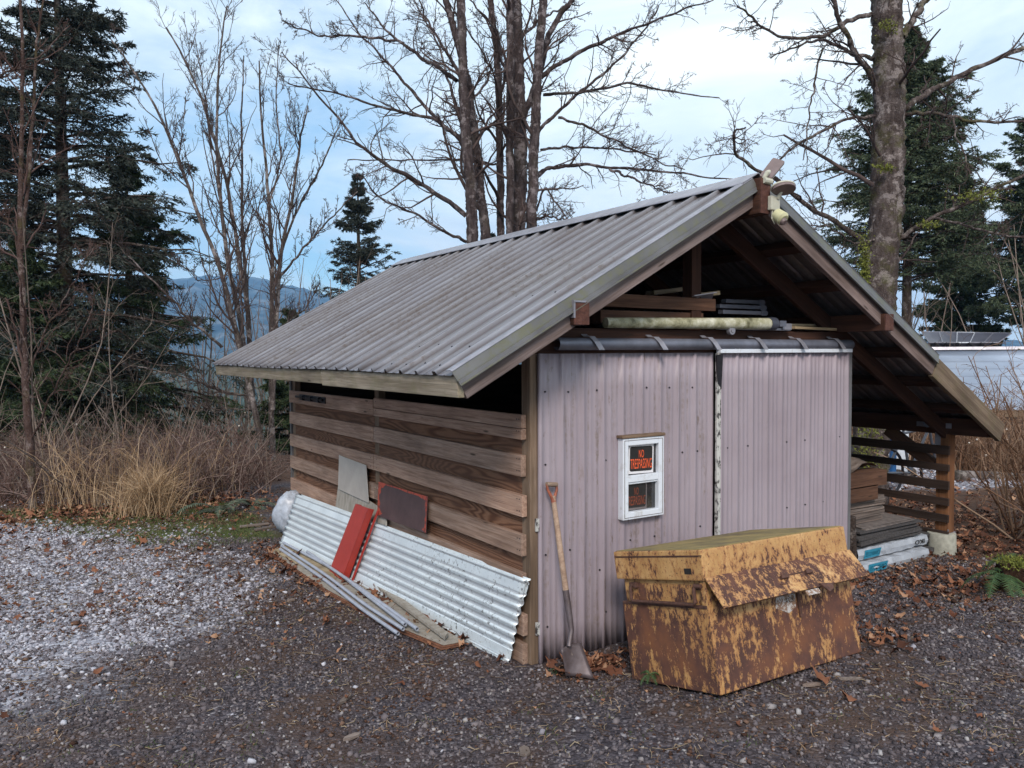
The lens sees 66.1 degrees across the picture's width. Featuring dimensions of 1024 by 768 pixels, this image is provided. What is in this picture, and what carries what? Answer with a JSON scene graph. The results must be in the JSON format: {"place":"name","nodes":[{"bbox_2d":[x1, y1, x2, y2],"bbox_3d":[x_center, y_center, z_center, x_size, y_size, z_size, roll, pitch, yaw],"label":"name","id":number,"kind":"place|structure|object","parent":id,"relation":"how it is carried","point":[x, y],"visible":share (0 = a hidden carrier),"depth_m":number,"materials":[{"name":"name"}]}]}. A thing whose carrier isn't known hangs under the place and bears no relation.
{"place":"outdoors","nodes":[
{"label":"outdoors","id":0,"kind":"place"},
{"bbox_2d":[1,497,275,547],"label":"grass","id":1,"kind":"structure","parent":0,"point":[210,533],"depth_m":8.45,"materials":[{"name":"plant"}]},
{"bbox_2d":[0,490,396,716],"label":"pale gravel","id":2,"kind":"structure","parent":0,"point":[131,629],"depth_m":6.08,"materials":[{"name":"grey gravel"}]},
{"bbox_2d":[0,404,1023,767],"bbox_3d":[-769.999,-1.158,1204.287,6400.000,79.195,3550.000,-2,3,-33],"label":"ground","id":3,"kind":"structure","parent":0,"point":[396,752],"depth_m":4.10,"materials":[{"name":"grey gravel"}]},
{"bbox_2d":[0,0,118,509],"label":"young bare tree","id":4,"kind":"object","parent":3,"relation":"on","point":[25,374],"visible":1,"depth_m":9.37,"materials":[{"name":"brown plant"}]},
{"bbox_2d":[0,62,123,458],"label":"fir tree","id":5,"kind":"object","parent":3,"relation":"on","point":[13,191],"visible":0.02,"depth_m":15.45,"materials":[{"name":"green plant"}]},
{"bbox_2d":[0,239,144,472],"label":"cedar tree","id":6,"kind":"object","parent":3,"relation":"on","point":[7,291],"visible":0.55,"depth_m":13.25,"materials":[{"name":"green plant"}]},
{"bbox_2d":[0,187,199,500],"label":"arching saplings","id":7,"kind":"object","parent":3,"relation":"on","point":[32,393],"visible":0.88,"depth_m":10.23,"materials":[{"name":"brown plant"}]},
{"bbox_2d":[3,154,245,453],"bbox_3d":[-7.743,-0.893,15.896,4.777,7.415,4.927,-2,3,-33],"label":"cedar tree","id":8,"kind":"object","parent":3,"relation":"on","point":[132,300],"visible":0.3,"depth_m":15.42,"materials":[{"name":"green plant"}]},
{"bbox_2d":[0,410,248,517],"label":"tall dry stems","id":9,"kind":"object","parent":3,"relation":"on","point":[74,481],"visible":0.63,"depth_m":9.57,"materials":[{"name":"brown plant"}]},
{"bbox_2d":[0,0,263,461],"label":"fir tree","id":10,"kind":"object","parent":3,"relation":"on","point":[63,208],"visible":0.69,"depth_m":13.99,"materials":[{"name":"green plant"}]},
{"bbox_2d":[0,384,289,503],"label":"dead stalks","id":11,"kind":"object","parent":3,"relation":"on","point":[115,433],"visible":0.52,"depth_m":10.57,"materials":[{"name":"brown plant"}]},
{"bbox_2d":[0,399,290,510],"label":"bramble thicket","id":12,"kind":"object","parent":3,"relation":"on","point":[244,476],"visible":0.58,"depth_m":10.51,"materials":[{"name":"brown plant"}]},
{"bbox_2d":[77,456,226,520],"bbox_3d":[-4.225,1.169,9.142,1.682,0.735,1.281,-2,3,-33],"label":"dry grass clump","id":13,"kind":"object","parent":3,"relation":"on","point":[149,496],"visible":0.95,"depth_m":9.09,"materials":[{"name":"beige plant"}]},
{"bbox_2d":[2,212,377,455],"bbox_3d":[-13.306,0.171,24.209,20.726,10.083,18.933,-2,3,-33],"label":"bare wood","id":14,"kind":"object","parent":3,"relation":"on","point":[261,391],"visible":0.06,"depth_m":21.88,"materials":[{"name":"brown plant"}]},
{"bbox_2d":[175,499,253,517],"bbox_3d":[-3.469,1.542,9.212,0.780,0.364,0.816,0,2,11],"label":"sword fern","id":15,"kind":"object","parent":3,"relation":"on","point":[218,508],"visible":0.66,"depth_m":9.09,"materials":[{"name":"plant"}]},
{"bbox_2d":[107,0,357,460],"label":"alder tree","id":16,"kind":"object","parent":3,"relation":"on","point":[273,311],"visible":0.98,"depth_m":12.08,"materials":[{"name":"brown plant"}]},
{"bbox_2d":[227,498,275,510],"bbox_3d":[-3.157,1.536,9.584,0.695,0.324,0.756,-2,3,-33],"label":"sword fern","id":17,"kind":"object","parent":3,"relation":"on","point":[250,504],"visible":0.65,"depth_m":9.53,"materials":[{"name":"green plant"}]},
{"bbox_2d":[240,522,268,527],"bbox_3d":[-2.771,1.518,8.465,0.301,0.020,0.060,-2,3,-30],"label":"lying board","id":18,"kind":"object","parent":3,"relation":"on","point":[256,524],"visible":1,"depth_m":8.45,"materials":[{"name":"brown wood"}]},
{"bbox_2d":[253,525,275,530],"bbox_3d":[-2.605,1.523,8.322,0.060,0.020,0.250,2,3,44],"label":"lying board","id":19,"kind":"object","parent":3,"relation":"on","point":[263,528],"visible":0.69,"depth_m":8.30,"materials":[{"name":"brown wood"}]},
{"bbox_2d":[8,351,521,458],"bbox_3d":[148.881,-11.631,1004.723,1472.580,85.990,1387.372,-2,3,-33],"label":"valley forest","id":20,"kind":"object","parent":3,"relation":"on","point":[215,379],"depth_m":574.49,"materials":[{"name":"plant"}]},
{"bbox_2d":[236,308,299,456],"bbox_3d":[-4.819,0.085,16.988,2.240,3.507,2.129,-2,3,-33],"label":"fir","id":21,"kind":"object","parent":3,"relation":"on","point":[282,395],"visible":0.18,"depth_m":16.66,"materials":[{"name":"green plant"}]},
{"bbox_2d":[272,490,300,531],"bbox_3d":[-2.310,1.345,8.202,0.390,0.483,0.279,-2,3,-33],"label":"plastic bag","id":22,"kind":"object","parent":3,"relation":"on","point":[283,507],"visible":0.46,"depth_m":8.09,"materials":[{"name":"white plastic"}]},
{"bbox_2d":[286,173,400,408],"bbox_3d":[-4.486,-1.371,23.646,5.605,10.034,5.482,-1,2,-7],"label":"young fir","id":23,"kind":"object","parent":3,"relation":"on","point":[357,208],"visible":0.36,"depth_m":23.63,"materials":[{"name":"green plant"}]},
{"bbox_2d":[343,732,360,740],"bbox_3d":[-0.770,1.697,3.786,0.099,0.014,0.034,-2,3,-44],"label":"wood chip","id":24,"kind":"object","parent":3,"relation":"on","point":[352,736],"visible":1,"depth_m":3.78,"materials":[{"name":"beige wood"}]},
{"bbox_2d":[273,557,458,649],"bbox_3d":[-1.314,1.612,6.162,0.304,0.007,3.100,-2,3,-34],"label":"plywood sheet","id":25,"kind":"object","parent":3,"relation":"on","point":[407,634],"visible":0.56,"depth_m":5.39,"materials":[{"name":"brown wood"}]},
{"bbox_2d":[272,552,461,647],"bbox_3d":[-1.305,1.592,6.191,0.304,0.007,3.100,-2,3,-34],"label":"plywood sheet","id":26,"kind":"object","parent":25,"relation":"on","point":[434,636],"visible":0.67,"depth_m":5.61,"materials":[{"name":"brown wood"}]},
{"bbox_2d":[274,545,334,578],"bbox_3d":[-1.797,1.558,6.886,0.187,0.007,1.404,-2,3,-39],"label":"plywood sheet","id":27,"kind":"object","parent":26,"relation":"on","point":[323,568],"visible":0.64,"depth_m":6.86,"materials":[{"name":"beige wood"}]},
{"bbox_2d":[279,548,399,634],"bbox_3d":[-1.439,1.570,6.182,0.041,0.024,2.634,-2,3,-32],"label":"conduit pipe","id":28,"kind":"object","parent":26,"relation":"on","point":[368,613],"visible":1,"depth_m":5.86,"materials":[{"name":"grey metal"}]},
{"bbox_2d":[280,545,404,630],"bbox_3d":[-1.434,1.559,6.256,0.043,0.024,2.680,-2,3,-32],"label":"conduit pipe","id":29,"kind":"object","parent":26,"relation":"on","point":[372,609],"visible":1,"depth_m":5.92,"materials":[{"name":"grey metal"}]},
{"bbox_2d":[282,541,406,625],"bbox_3d":[-1.409,1.547,6.351,0.096,0.024,2.713,-2,3,-33],"label":"conduit pipe","id":30,"kind":"object","parent":26,"relation":"on","point":[391,614],"visible":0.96,"depth_m":5.79,"materials":[{"name":"grey metal"}]},
{"bbox_2d":[306,550,418,630],"bbox_3d":[-1.226,1.548,6.091,0.033,0.024,2.363,-2,3,-31],"label":"conduit pipe","id":31,"kind":"object","parent":30,"relation":"on","point":[410,624],"visible":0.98,"depth_m":5.88,"materials":[{"name":"grey metal"}]},
{"bbox_2d":[329,504,378,580],"bbox_3d":[-1.299,1.298,6.449,0.253,0.608,0.481,-2,3,-33],"label":"steel channel","id":32,"kind":"object","parent":26,"relation":"on","point":[345,557],"visible":0.82,"depth_m":6.38,"materials":[{"name":"red metal"}]},
{"bbox_2d":[377,586,447,639],"bbox_3d":[-0.795,1.576,5.668,0.065,0.020,1.614,-2,3,-29],"label":"thin pale strip","id":33,"kind":"object","parent":26,"relation":"on","point":[422,618],"visible":0.64,"depth_m":5.39,"materials":[{"name":"beige wood"}]},
{"bbox_2d":[279,494,525,661],"bbox_3d":[-1.143,1.351,6.216,0.256,0.530,4.036,-2,3,-34],"label":"corrugated sheet","id":34,"kind":"object","parent":3,"relation":"on","point":[453,590],"visible":0.9,"depth_m":5.51,"materials":[{"name":"silver metal"}]},
{"bbox_2d":[300,494,530,660],"bbox_3d":[-1.119,1.359,6.191,0.280,0.549,4.006,-2,3,-34],"label":"corrugated sheet","id":35,"kind":"object","parent":3,"relation":"on","point":[526,587],"visible":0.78,"depth_m":5.31,"materials":[{"name":"silver metal"}]},
{"bbox_2d":[251,0,734,242],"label":"multi stem maple","id":36,"kind":"object","parent":3,"relation":"on","point":[521,211],"visible":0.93,"depth_m":10.93,"materials":[{"name":"grey plant"}]},
{"bbox_2d":[0,559,1021,767],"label":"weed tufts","id":37,"kind":"object","parent":3,"relation":"on","point":[477,735],"visible":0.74,"depth_m":3.86,"materials":[{"name":"green plant"}]},
{"bbox_2d":[0,492,1021,762],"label":"leaf crumbs","id":38,"kind":"object","parent":3,"relation":"on","point":[4,714],"visible":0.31,"depth_m":4.98,"materials":[{"name":"brown plant"}]},
{"bbox_2d":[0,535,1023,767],"bbox_3d":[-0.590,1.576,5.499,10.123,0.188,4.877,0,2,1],"label":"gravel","id":39,"kind":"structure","parent":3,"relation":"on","point":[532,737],"depth_m":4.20,"materials":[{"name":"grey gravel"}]},
{"bbox_2d":[339,693,351,704],"bbox_3d":[-0.890,1.684,4.210,0.029,0.014,0.129,0,2,16],"label":"wood chip","id":40,"kind":"object","parent":39,"relation":"on","point":[344,699],"visible":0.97,"depth_m":4.19,"materials":[{"name":"beige wood"}]},
{"bbox_2d":[0,538,1022,763],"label":"loose white stones","id":41,"kind":"object","parent":39,"relation":"on","point":[249,760],"visible":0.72,"depth_m":4.58,"materials":[{"name":"white stone"}]},
{"bbox_2d":[811,664,829,683],"bbox_3d":[1.599,1.498,4.076,0.086,0.078,0.093,-2,3,-33],"label":"fallen leaf","id":42,"kind":"object","parent":39,"relation":"on","point":[821,676],"visible":1,"depth_m":4.07,"materials":[{"name":"brown plant"}]},
{"bbox_2d":[839,688,856,700],"bbox_3d":[1.655,1.527,3.892,0.087,0.063,0.058,0,2,5],"label":"fallen leaf","id":43,"kind":"object","parent":39,"relation":"on","point":[850,698],"visible":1,"depth_m":3.88,"materials":[{"name":"brown plant"}]},
{"bbox_2d":[932,721,942,731],"bbox_3d":[1.910,1.547,3.545,0.041,0.039,0.047,-2,3,-33],"label":"fallen leaf","id":44,"kind":"object","parent":39,"relation":"on","point":[936,729],"visible":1,"depth_m":3.55,"materials":[{"name":"brown plant"}]},
{"bbox_2d":[0,470,1023,684],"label":"leaf litter","id":45,"kind":"object","parent":3,"relation":"on","point":[606,667],"visible":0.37,"depth_m":6.65,"materials":[{"name":"brown plant"}]},
{"bbox_2d":[0,503,1023,767],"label":"straw litter","id":46,"kind":"object","parent":3,"relation":"on","point":[408,641],"visible":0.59,"depth_m":4.76,"materials":[{"name":"beige plant"}]},
{"bbox_2d":[0,503,1023,767],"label":"bark crumbs","id":47,"kind":"object","parent":3,"relation":"on","point":[746,721],"visible":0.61,"depth_m":4.74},
{"bbox_2d":[6,555,1023,767],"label":"dry tufts","id":48,"kind":"object","parent":3,"relation":"on","point":[542,728],"visible":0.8,"depth_m":3.91,"materials":[{"name":"plant"}]},
{"bbox_2d":[519,745,529,756],"bbox_3d":[0.058,1.668,3.572,0.048,0.014,0.089,-1,2,-6],"label":"pebble","id":49,"kind":"object","parent":3,"relation":"on","point":[523,749],"visible":1,"depth_m":3.57,"materials":[{"name":"grey stone"}]},
{"bbox_2d":[545,482,594,679],"bbox_3d":[0.308,1.126,4.530,0.164,1.096,0.330,-2,3,-33],"label":"shovel","id":50,"kind":"object","parent":3,"relation":"on","point":[575,661],"visible":1,"depth_m":4.51,"materials":[{"name":"brown wood"}]},
{"bbox_2d":[213,172,1004,664],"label":"shed","id":51,"kind":"structure","parent":3,"relation":"on","point":[413,374],"depth_m":5.46,"materials":[{"name":"metal"}]},
{"bbox_2d":[338,455,368,502],"bbox_3d":[-1.377,0.815,6.829,0.027,0.319,0.741,-2,3,-33],"label":"beige panel","id":52,"kind":"object","parent":51,"relation":"attached to","point":[352,478],"visible":1,"depth_m":6.82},
{"bbox_2d":[335,489,386,525],"bbox_3d":[-1.290,1.043,6.693,0.026,0.188,1.149,-2,3,-33],"label":"beige panel","id":53,"kind":"object","parent":51,"relation":"attached to","point":[345,501],"visible":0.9,"depth_m":6.85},
{"bbox_2d":[377,482,427,532],"bbox_3d":[-0.847,0.934,5.995,0.045,0.276,0.921,-2,3,-33],"label":"red edged panel","id":54,"kind":"object","parent":51,"relation":"attached to","point":[407,508],"visible":1,"depth_m":5.96,"materials":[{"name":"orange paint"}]},
{"bbox_2d":[628,482,646,510],"bbox_3d":[0.795,0.716,5.032,0.183,0.178,0.003,-2,3,-33],"label":"no trespassing sign","id":55,"kind":"object","parent":51,"relation":"attached to","point":[637,495],"visible":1,"depth_m":5.04,"materials":[{"name":"black plastic"}]},
{"bbox_2d":[617,432,664,520],"bbox_3d":[0.828,0.586,5.036,0.366,0.535,0.058,-2,3,-33],"label":"window","id":56,"kind":"structure","parent":51,"relation":"in","point":[655,479],"depth_m":5.02,"materials":[{"name":"white plastic"}]},
{"bbox_2d":[628,444,653,473],"bbox_3d":[0.827,0.479,5.035,0.217,0.190,0.003,-2,3,-33],"label":"no trespassing sign","id":57,"kind":"object","parent":56,"relation":"attached to","point":[640,458],"visible":1,"depth_m":5.03,"materials":[{"name":"plastic"}]},
{"bbox_2d":[589,310,702,323],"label":"loft beam","id":58,"kind":"structure","parent":51,"relation":"on","point":[598,317],"depth_m":5.10,"materials":[{"name":"brown wood"}]},
{"bbox_2d":[603,294,715,311],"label":"loft beam","id":59,"kind":"structure","parent":58,"relation":"on","point":[644,302],"depth_m":5.22,"materials":[{"name":"brown wood"}]},
{"bbox_2d":[645,287,682,294],"bbox_3d":[1.101,-0.665,5.633,0.314,0.030,0.090,-10,7,-32],"label":"loft board","id":60,"kind":"object","parent":59,"relation":"on","point":[664,291],"visible":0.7,"depth_m":5.57,"materials":[{"name":"brown wood"}]},
{"bbox_2d":[692,292,716,298],"bbox_3d":[1.318,-0.604,5.512,0.336,0.081,0.220,-2,3,-33],"label":"bent flashing","id":61,"kind":"object","parent":59,"relation":"on","point":[708,295],"visible":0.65,"depth_m":5.44,"materials":[{"name":"metal"}]},
{"bbox_2d":[701,291,719,295],"bbox_3d":[1.376,-0.639,5.608,0.214,0.030,0.090,-10,7,-32],"label":"loft board","id":62,"kind":"object","parent":61,"relation":"on","point":[718,293],"visible":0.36,"depth_m":5.60,"materials":[{"name":"brown wood"}]},
{"bbox_2d":[602,317,785,329],"bbox_3d":[1.276,-0.413,5.287,1.612,0.094,0.092,-2,3,-30],"label":"plastic pipe","id":63,"kind":"object","parent":51,"relation":"on","point":[770,323],"visible":1,"depth_m":5.22,"materials":[{"name":"plastic"}]},
{"bbox_2d":[716,299,767,315],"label":"metal channels","id":64,"kind":"object","parent":51,"relation":"on","point":[762,307],"visible":0.95,"depth_m":5.93,"materials":[{"name":"grey metal"}]},
{"bbox_2d":[716,323,791,334],"bbox_3d":[1.726,-0.390,5.574,0.753,0.088,0.062,-2,3,-34],"label":"track hanger","id":65,"kind":"object","parent":51,"relation":"attached to","point":[731,331],"visible":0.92,"depth_m":5.59,"materials":[{"name":"metal"}]},
{"bbox_2d":[760,158,783,184],"bbox_3d":[1.664,-1.372,5.051,0.241,0.204,0.086,-2,3,-44],"label":"solar panel","id":66,"kind":"object","parent":51,"relation":"attached to","point":[774,166],"visible":0.98,"depth_m":5.04,"materials":[{"name":"white plastic"}]},
{"bbox_2d":[768,180,795,224],"bbox_3d":[1.714,-1.138,4.974,0.164,0.276,0.132,-2,3,-33],"label":"solar floodlight","id":67,"kind":"object","parent":51,"relation":"attached to","point":[779,189],"visible":1,"depth_m":4.96,"materials":[{"name":"white plastic"}]},
{"bbox_2d":[720,352,848,544],"bbox_3d":[2.035,0.659,5.807,1.451,1.790,0.019,-2,3,-33],"label":"sliding door","id":68,"kind":"structure","parent":51,"relation":"in","point":[769,400],"depth_m":5.78,"materials":[{"name":"metal"}]},
{"bbox_2d":[792,324,817,326],"bbox_3d":[2.330,-0.460,6.180,0.591,0.020,0.090,-2,3,-33],"label":"loft board","id":69,"kind":"object","parent":51,"relation":"on","point":[808,325],"visible":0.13,"depth_m":6.10,"materials":[{"name":"brown wood"}]},
{"bbox_2d":[792,326,836,330],"bbox_3d":[2.297,-0.423,6.018,0.516,0.020,0.090,-1,2,-33],"label":"loft board","id":70,"kind":"object","parent":51,"relation":"on","point":[812,328],"visible":0.76,"depth_m":5.96,"materials":[{"name":"beige wood"}]},
{"bbox_2d":[640,670,658,685],"bbox_3d":[0.738,1.592,4.255,0.114,0.072,0.125,1,3,30],"label":"broad weed","id":71,"kind":"object","parent":3,"relation":"on","point":[648,674],"visible":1,"depth_m":4.24,"materials":[{"name":"green plant"}]},
{"bbox_2d":[614,526,870,694],"bbox_3d":[1.338,1.238,4.475,1.199,0.716,0.850,-1,-11,-32],"label":"tool chest","id":72,"kind":"object","parent":3,"relation":"on","point":[722,614],"visible":1,"depth_m":4.21,"materials":[{"name":"yellow paint"}]},
{"bbox_2d":[803,682,822,686],"bbox_3d":[1.558,1.556,4.075,0.119,0.014,0.024,-1,2,-14],"label":"wood chip","id":73,"kind":"object","parent":3,"relation":"on","point":[812,684],"visible":1,"depth_m":4.07,"materials":[{"name":"beige wood"}]},
{"bbox_2d":[839,677,862,680],"bbox_3d":[1.783,1.549,4.135,0.128,0.014,0.019,0,2,-4],"label":"wood chip","id":74,"kind":"object","parent":3,"relation":"on","point":[850,678],"visible":1,"depth_m":4.13,"materials":[{"name":"beige wood"}]},
{"bbox_2d":[681,0,1023,504],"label":"maple tree","id":75,"kind":"object","parent":3,"relation":"on","point":[887,73],"visible":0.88,"depth_m":9.43,"materials":[{"name":"brown plant"}]},
{"bbox_2d":[850,515,857,582],"bbox_3d":[2.718,1.340,6.357,0.146,0.546,0.161,-2,3,-33],"label":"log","id":76,"kind":"object","parent":3,"relation":"on","point":[853,544],"visible":0.29,"depth_m":6.30,"materials":[{"name":"brown wood"}]},
{"bbox_2d":[859,545,933,572],"bbox_3d":[3.274,1.517,6.950,1.105,0.110,0.379,-2,3,-33],"label":"shingle bundle","id":77,"kind":"object","parent":3,"relation":"on","point":[898,557],"visible":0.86,"depth_m":6.78,"materials":[{"name":"plastic"}]},
{"bbox_2d":[857,531,929,560],"bbox_3d":[3.271,1.409,7.005,1.166,0.102,0.377,-2,3,-33],"label":"shingle bundle","id":78,"kind":"object","parent":77,"relation":"on","point":[884,548],"visible":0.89,"depth_m":6.82,"materials":[{"name":"plastic"}]},
{"bbox_2d":[856,512,922,548],"bbox_3d":[3.149,1.277,6.997,1.003,0.169,0.510,-2,3,-33],"label":"shingle stack","id":79,"kind":"object","parent":78,"relation":"on","point":[887,527],"visible":0.58,"depth_m":6.81,"materials":[{"name":"wood"}]},
{"bbox_2d":[850,494,885,523],"bbox_3d":[2.910,1.085,6.931,0.669,0.224,0.445,-2,3,-33],"label":"board stack","id":80,"kind":"object","parent":79,"relation":"on","point":[868,511],"visible":0.23,"depth_m":6.82,"materials":[{"name":"wood"}]},
{"bbox_2d":[851,484,877,503],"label":"timber beam","id":81,"kind":"structure","parent":80,"relation":"on","point":[868,493],"depth_m":6.68,"materials":[{"name":"brown wood"}]},
{"bbox_2d":[896,430,908,471],"bbox_3d":[5.575,0.731,11.492,0.400,1.280,0.400,-2,3,-33],"label":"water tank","id":82,"kind":"object","parent":3,"relation":"on","point":[901,453],"depth_m":11.31,"materials":[{"name":"white plastic"}]},
{"bbox_2d":[888,468,916,475],"bbox_3d":[5.523,1.303,11.298,0.964,0.161,0.160,-2,3,-38],"label":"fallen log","id":83,"kind":"object","parent":3,"relation":"on","point":[913,470],"visible":0.19,"depth_m":11.41,"materials":[{"name":"wood"}]},
{"bbox_2d":[888,431,935,490],"bbox_3d":[5.307,0.945,10.361,1.664,1.071,0.560,-2,3,-33],"label":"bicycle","id":84,"kind":"object","parent":3,"relation":"on","point":[895,451],"visible":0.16,"depth_m":10.33,"materials":[{"name":"blue metal"}]},
{"bbox_2d":[813,27,1019,326],"bbox_3d":[9.506,-2.841,18.842,4.180,11.300,4.486,-2,3,-33],"label":"fir tree","id":85,"kind":"object","parent":3,"relation":"on","point":[930,172],"visible":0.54,"depth_m":18.18,"materials":[{"name":"green plant"}]},
{"bbox_2d":[809,212,1023,346],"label":"bare wood","id":86,"kind":"object","parent":3,"relation":"on","point":[1020,308],"visible":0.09,"depth_m":21.70,"materials":[{"name":"brown plant"}]},
{"bbox_2d":[912,681,928,686],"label":"fallen leaf","id":87,"kind":"object","parent":3,"relation":"on","point":[922,684],"visible":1,"depth_m":4.02,"materials":[{"name":"brown plant"}]},
{"bbox_2d":[851,365,1023,472],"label":"brush","id":88,"kind":"object","parent":3,"relation":"on","point":[916,437],"visible":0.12,"depth_m":12.87,"materials":[{"name":"brown plant"}]},
{"bbox_2d":[869,340,1023,538],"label":"bare shrub","id":89,"kind":"object","parent":3,"relation":"on","point":[1019,477],"visible":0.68,"depth_m":7.78,"materials":[{"name":"brown plant"}]},
{"bbox_2d":[888,467,1023,490],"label":"yard gravel","id":90,"kind":"structure","parent":3,"relation":"on","point":[926,471],"depth_m":10.96,"materials":[{"name":"grey gravel"}]},
{"bbox_2d":[889,439,896,482],"bbox_3d":[5.324,0.936,10.996,0.098,0.900,0.100,-2,3,-33],"label":"barrel","id":91,"kind":"object","parent":90,"relation":"on","point":[893,468],"visible":0.16,"depth_m":10.97,"materials":[{"name":"blue plastic"}]},
{"bbox_2d":[912,170,1023,346],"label":"fir tree","id":92,"kind":"object","parent":3,"relation":"on","point":[967,294],"visible":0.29,"depth_m":29.16,"materials":[{"name":"green plant"}]},
{"bbox_2d":[932,346,1023,469],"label":"neighbour building","id":93,"kind":"structure","parent":3,"relation":"on","point":[950,358],"depth_m":17.55,"materials":[{"name":"metal"}]},
{"bbox_2d":[921,331,1011,346],"bbox_3d":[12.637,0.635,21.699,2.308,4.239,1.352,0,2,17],"label":"solar array","id":94,"kind":"object","parent":93,"relation":"on","point":[978,339],"visible":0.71,"depth_m":21.53,"materials":[{"name":"glass"}]},
{"bbox_2d":[950,116,1023,327],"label":"fir tree","id":95,"kind":"object","parent":3,"relation":"on","point":[990,280],"visible":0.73,"depth_m":24.84,"materials":[{"name":"green plant"}]},
{"bbox_2d":[955,470,1023,481],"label":"fallen log","id":96,"kind":"object","parent":3,"relation":"on","point":[961,474],"visible":0.25,"depth_m":11.25,"materials":[{"name":"wood"}]},
{"bbox_2d":[960,567,1023,597],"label":"sword fern","id":97,"kind":"object","parent":3,"relation":"on","point":[1009,585],"visible":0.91,"depth_m":5.65,"materials":[{"name":"green plant"}]},
{"bbox_2d":[977,391,1023,486],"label":"brush","id":98,"kind":"object","parent":3,"relation":"on","point":[1012,436],"visible":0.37,"depth_m":9.98,"materials":[{"name":"brown plant"}]},
{"bbox_2d":[985,551,1023,592],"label":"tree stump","id":99,"kind":"object","parent":3,"relation":"on","point":[1013,566],"visible":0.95,"depth_m":5.77,"materials":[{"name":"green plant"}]},
{"bbox_2d":[982,553,1017,570],"bbox_3d":[3.737,1.365,5.942,0.331,0.152,0.339,0,2,13],"label":"sword fern","id":100,"kind":"object","parent":99,"relation":"on","point":[991,562],"visible":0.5,"depth_m":5.97,"materials":[{"name":"green plant"}]},
{"bbox_2d":[0,0,1023,341],"label":"sky","id":101,"kind":"structure","parent":0,"point":[729,68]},
{"bbox_2d":[3,273,1022,373],"bbox_3d":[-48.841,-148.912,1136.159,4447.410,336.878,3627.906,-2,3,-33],"label":"hills","id":102,"kind":"structure","parent":0,"point":[198,287],"depth_m":2136.20,"materials":[{"name":"blue"}]},
{"bbox_2d":[851,467,886,488],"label":"timber beam","id":103,"kind":"structure","parent":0,"point":[866,477],"depth_m":6.73,"materials":[{"name":"brown wood"}]},
{"bbox_2d":[851,457,876,472],"bbox_3d":[2.805,0.681,6.865,0.600,0.121,0.450,-2,3,-33],"label":"plastic sheet","id":104,"kind":"object","parent":103,"relation":"on","point":[856,463],"visible":0.2,"depth_m":6.76,"materials":[{"name":"beige plastic"}]}
]}

